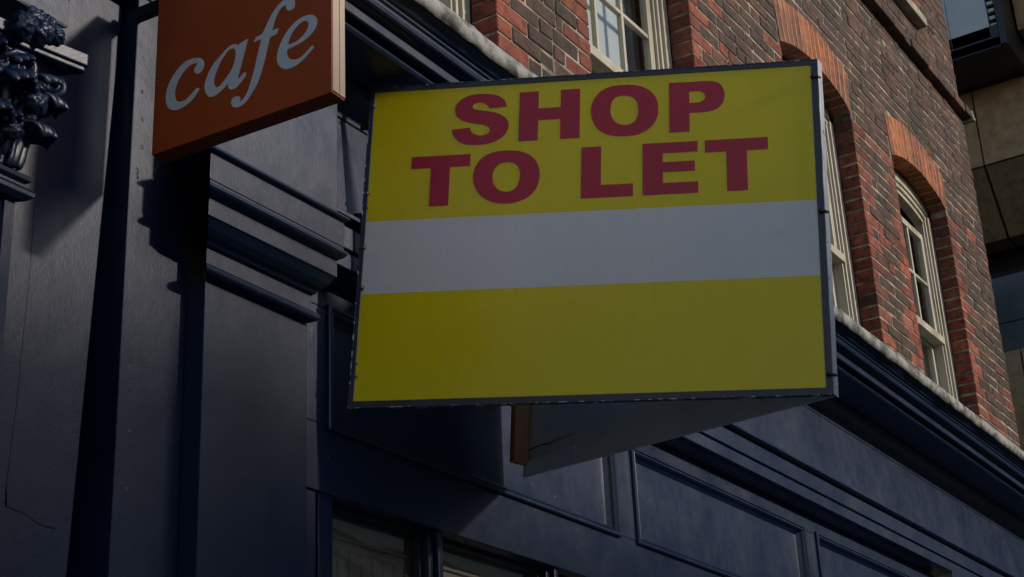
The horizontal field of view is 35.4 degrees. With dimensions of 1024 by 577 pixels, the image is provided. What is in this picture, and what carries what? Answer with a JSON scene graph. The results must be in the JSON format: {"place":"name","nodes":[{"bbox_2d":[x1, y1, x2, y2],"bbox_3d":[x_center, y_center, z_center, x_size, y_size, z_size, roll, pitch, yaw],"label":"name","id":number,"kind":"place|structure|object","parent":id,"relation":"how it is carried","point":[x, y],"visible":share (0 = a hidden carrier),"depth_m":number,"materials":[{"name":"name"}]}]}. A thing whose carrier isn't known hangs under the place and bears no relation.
{"place":"outdoors","nodes":[
{"label":"outdoors","id":0,"kind":"place"},
{"label":"road","id":1,"kind":"structure","parent":0,"visible":0},
{"bbox_2d":[186,0,1020,448],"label":"brick building","id":2,"kind":"structure","parent":1,"relation":"on","point":[912,276],"depth_m":9.60,"materials":[{"name":"brick"}]},
{"bbox_2d":[439,0,471,24],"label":"window","id":3,"kind":"structure","parent":2,"relation":"in","point":[463,8],"depth_m":5.99,"materials":[{"name":"beige paint"}]},
{"bbox_2d":[586,0,671,72],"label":"window","id":4,"kind":"structure","parent":2,"relation":"in","point":[625,35],"depth_m":7.54,"materials":[{"name":"beige paint"}]},
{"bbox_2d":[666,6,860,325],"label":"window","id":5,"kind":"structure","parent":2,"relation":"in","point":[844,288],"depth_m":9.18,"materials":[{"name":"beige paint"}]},
{"bbox_2d":[834,134,959,401],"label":"window","id":6,"kind":"structure","parent":2,"relation":"in","point":[918,236],"depth_m":10.53,"materials":[{"name":"beige paint"}]},
{"bbox_2d":[941,0,1023,450],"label":"modern building","id":7,"kind":"structure","parent":1,"relation":"on","point":[986,40],"depth_m":16.34,"materials":[{"name":"grey concrete"}]},
{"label":"pavement","id":8,"kind":"structure","parent":0,"visible":0},
{"bbox_2d":[0,0,122,576],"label":"carved shopfront","id":9,"kind":"object","parent":8,"relation":"on","point":[58,62],"visible":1,"depth_m":3.49,"materials":[{"name":"blue paint"}]},
{"bbox_2d":[66,0,1023,576],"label":"shopfront","id":10,"kind":"object","parent":8,"relation":"on","point":[226,432],"visible":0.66,"depth_m":4.48,"materials":[{"name":"blue paint"}]},
{"bbox_2d":[134,0,344,162],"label":"cafe sign","id":11,"kind":"object","parent":10,"relation":"attached to","point":[228,70],"visible":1,"depth_m":3.70,"materials":[{"name":"metal"}]},
{"bbox_2d":[348,59,838,476],"bbox_3d":[0.298,-0.087,4.566,1.314,1.094,0.998,-17,-27,29],"label":"to let sign","id":12,"kind":"object","parent":10,"relation":"attached to","point":[570,270],"visible":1,"depth_m":4.36,"materials":[{"name":"yellow vinyl"},{"name":"white vinyl"},{"name":"painted metal"}]}
]}

